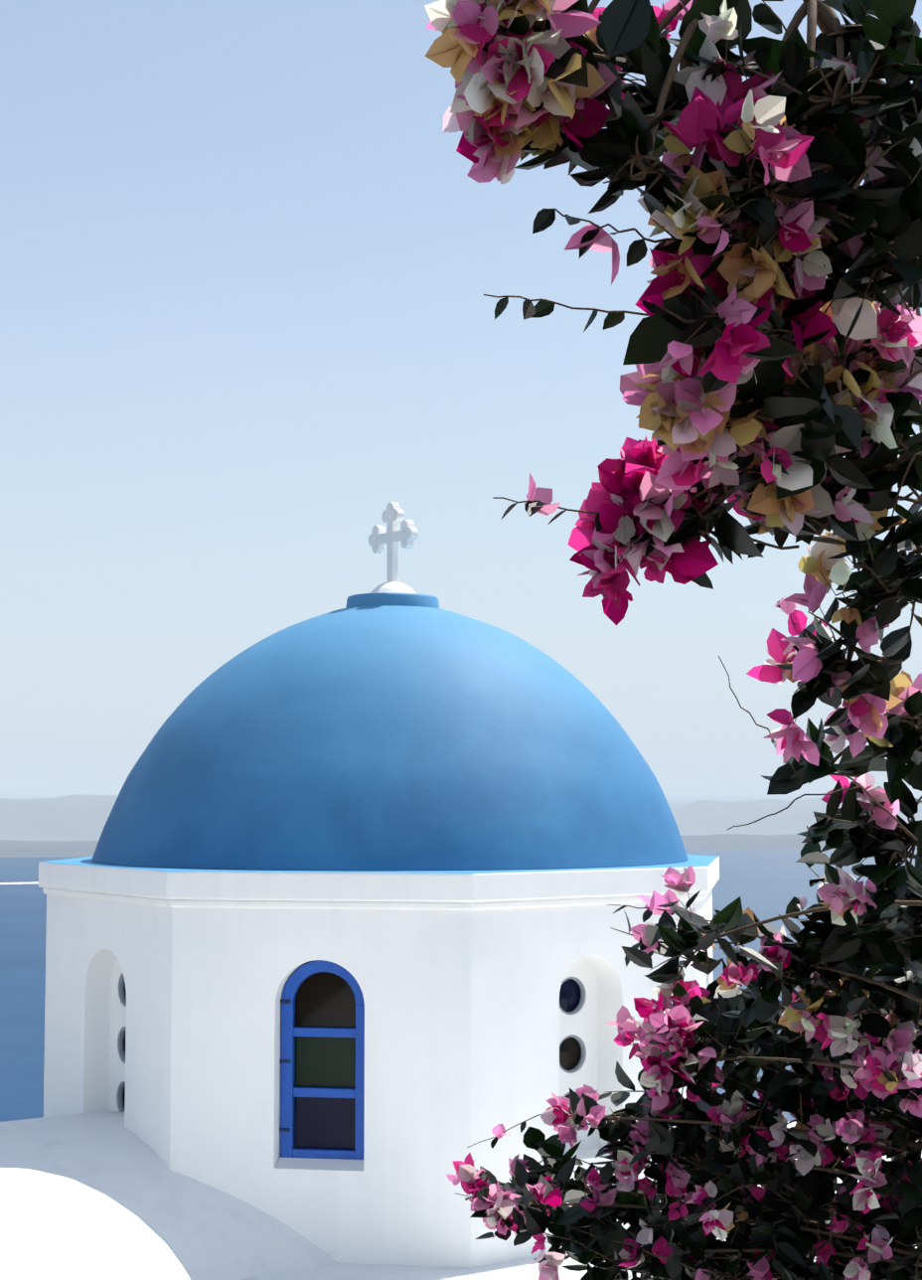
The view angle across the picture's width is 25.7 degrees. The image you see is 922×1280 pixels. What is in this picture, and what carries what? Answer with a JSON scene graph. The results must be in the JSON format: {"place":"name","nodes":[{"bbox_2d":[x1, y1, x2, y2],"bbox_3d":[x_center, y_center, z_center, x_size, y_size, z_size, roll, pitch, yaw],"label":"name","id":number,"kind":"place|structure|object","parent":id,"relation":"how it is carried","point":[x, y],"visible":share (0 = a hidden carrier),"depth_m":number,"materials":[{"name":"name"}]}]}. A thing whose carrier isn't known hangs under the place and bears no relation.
{"place":"outdoors","nodes":[
{"label":"outdoors","id":0,"kind":"place"},
{"bbox_2d":[0,839,98,857],"bbox_3d":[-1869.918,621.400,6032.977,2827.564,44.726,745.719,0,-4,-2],"label":"island","id":1,"kind":"structure","parent":0,"point":[44,849],"depth_m":5800.39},
{"bbox_2d":[0,795,118,840],"bbox_3d":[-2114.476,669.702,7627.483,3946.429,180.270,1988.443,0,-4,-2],"label":"island","id":2,"kind":"structure","parent":0,"point":[74,818],"depth_m":7140.10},
{"bbox_2d":[0,790,921,1121],"bbox_3d":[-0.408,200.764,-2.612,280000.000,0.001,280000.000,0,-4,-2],"label":"sea","id":3,"kind":"structure","parent":0,"point":[765,883],"depth_m":3302.55,"materials":[{"name":"liquid"}]},
{"bbox_2d":[0,881,38,884],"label":"boat wake foam","id":4,"kind":"object","parent":3,"relation":"on","point":[18,882],"visible":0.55,"depth_m":4220.17,"materials":[{"name":"white"}]},
{"bbox_2d":[0,0,921,790],"label":"sky","id":5,"kind":"structure","parent":0,"point":[248,257],"materials":[{"name":"blue"}]},
{"bbox_2d":[456,0,921,1279],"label":"bougainvillea","id":6,"kind":"object","parent":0,"point":[630,30],"depth_m":2.46,"materials":[{"name":"plant"}]},
{"bbox_2d":[424,0,921,1279],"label":"bougainvillea bracts","id":7,"kind":"object","parent":6,"relation":"attached to","point":[683,415],"visible":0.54,"depth_m":2.19,"materials":[{"name":"pink plant"}]},
{"bbox_2d":[671,798,921,835],"bbox_3d":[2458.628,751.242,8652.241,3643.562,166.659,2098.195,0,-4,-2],"label":"island","id":8,"kind":"structure","parent":0,"point":[704,817],"depth_m":8409.25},
{"bbox_2d":[681,833,917,849],"bbox_3d":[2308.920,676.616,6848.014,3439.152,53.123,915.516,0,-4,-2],"label":"island","id":9,"kind":"structure","parent":0,"point":[746,842],"depth_m":6531.85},
{"bbox_3d":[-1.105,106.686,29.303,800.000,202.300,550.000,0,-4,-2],"label":"hillside terrain","id":10,"kind":"structure","parent":0,"visible":0},
{"bbox_2d":[0,1111,337,1279],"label":"lower roof","id":11,"kind":"structure","parent":10,"relation":"on","point":[202,1230],"depth_m":9.93,"materials":[{"name":"paint"}]},
{"bbox_2d":[235,1121,921,1279],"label":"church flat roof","id":12,"kind":"structure","parent":10,"relation":"on","point":[523,1269],"depth_m":9.76,"materials":[{"name":"white paint"}]},
{"bbox_2d":[0,1167,190,1279],"bbox_3d":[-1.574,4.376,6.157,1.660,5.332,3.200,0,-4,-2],"label":"vault roof","id":13,"kind":"structure","parent":12,"relation":"on","point":[55,1227],"depth_m":6.23,"materials":[{"name":"white paint"}]},
{"bbox_2d":[43,889,712,1268],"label":"drum walls","id":14,"kind":"structure","parent":12,"relation":"on","point":[469,1025],"depth_m":10.11,"materials":[{"name":"white paint"}]},
{"bbox_2d":[274,1157,363,1170],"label":"window sills","id":15,"kind":"structure","parent":14,"relation":"attached to","point":[320,1164],"depth_m":10.06,"materials":[{"name":"white paint"}]},
{"bbox_2d":[279,960,364,1159],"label":"blue window frames","id":16,"kind":"structure","parent":14,"relation":"attached to","point":[289,1089],"depth_m":10.15,"materials":[{"name":"blue wood"}]},
{"bbox_2d":[294,960,355,1149],"bbox_3d":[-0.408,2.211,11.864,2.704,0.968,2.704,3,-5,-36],"label":"window glass","id":17,"kind":"object","parent":16,"relation":"in","point":[325,999],"visible":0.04,"depth_m":10.19,"materials":[{"name":"black glass"}]},
{"bbox_2d":[122,978,581,1112],"bbox_3d":[-0.435,2.258,11.878,2.518,0.795,2.433,-1,-4,9],"label":"round window glass","id":18,"kind":"object","parent":14,"relation":"in","point":[569,1047],"visible":0.06,"depth_m":10.59,"materials":[{"name":"black glass"}]},
{"bbox_2d":[117,972,586,1112],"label":"round window frames","id":19,"kind":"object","parent":14,"relation":"attached to","point":[577,1009],"visible":0.21,"depth_m":10.64,"materials":[{"name":"grey paint"}]},
{"bbox_2d":[38,854,719,910],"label":"cornice","id":20,"kind":"structure","parent":14,"relation":"on","point":[83,878],"depth_m":10.17,"materials":[{"name":"white paint"}]},
{"bbox_2d":[91,605,688,870],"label":"dome","id":21,"kind":"structure","parent":20,"relation":"on","point":[390,737],"depth_m":10.74,"materials":[{"name":"blue paint"}]},
{"bbox_2d":[345,592,439,608],"bbox_3d":[-0.408,-0.182,12.038,0.570,0.158,0.570,0,-4,-2],"label":"dome cap","id":22,"kind":"object","parent":21,"relation":"on","point":[394,598],"visible":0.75,"depth_m":11.80,"materials":[{"name":"blue paint"}]},
{"bbox_2d":[369,581,415,593],"bbox_3d":[-0.408,-0.305,12.047,0.312,0.088,0.312,0,-4,-2],"label":"cross base","id":23,"kind":"object","parent":22,"relation":"on","point":[393,586],"visible":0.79,"depth_m":11.95,"materials":[{"name":"white paint"}]},
{"bbox_2d":[368,501,418,582],"bbox_3d":[-0.408,-0.583,12.068,0.052,0.486,0.468,3,-5,-36],"label":"cross","id":24,"kind":"object","parent":23,"relation":"on","point":[406,535],"visible":0.96,"depth_m":12.04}
]}

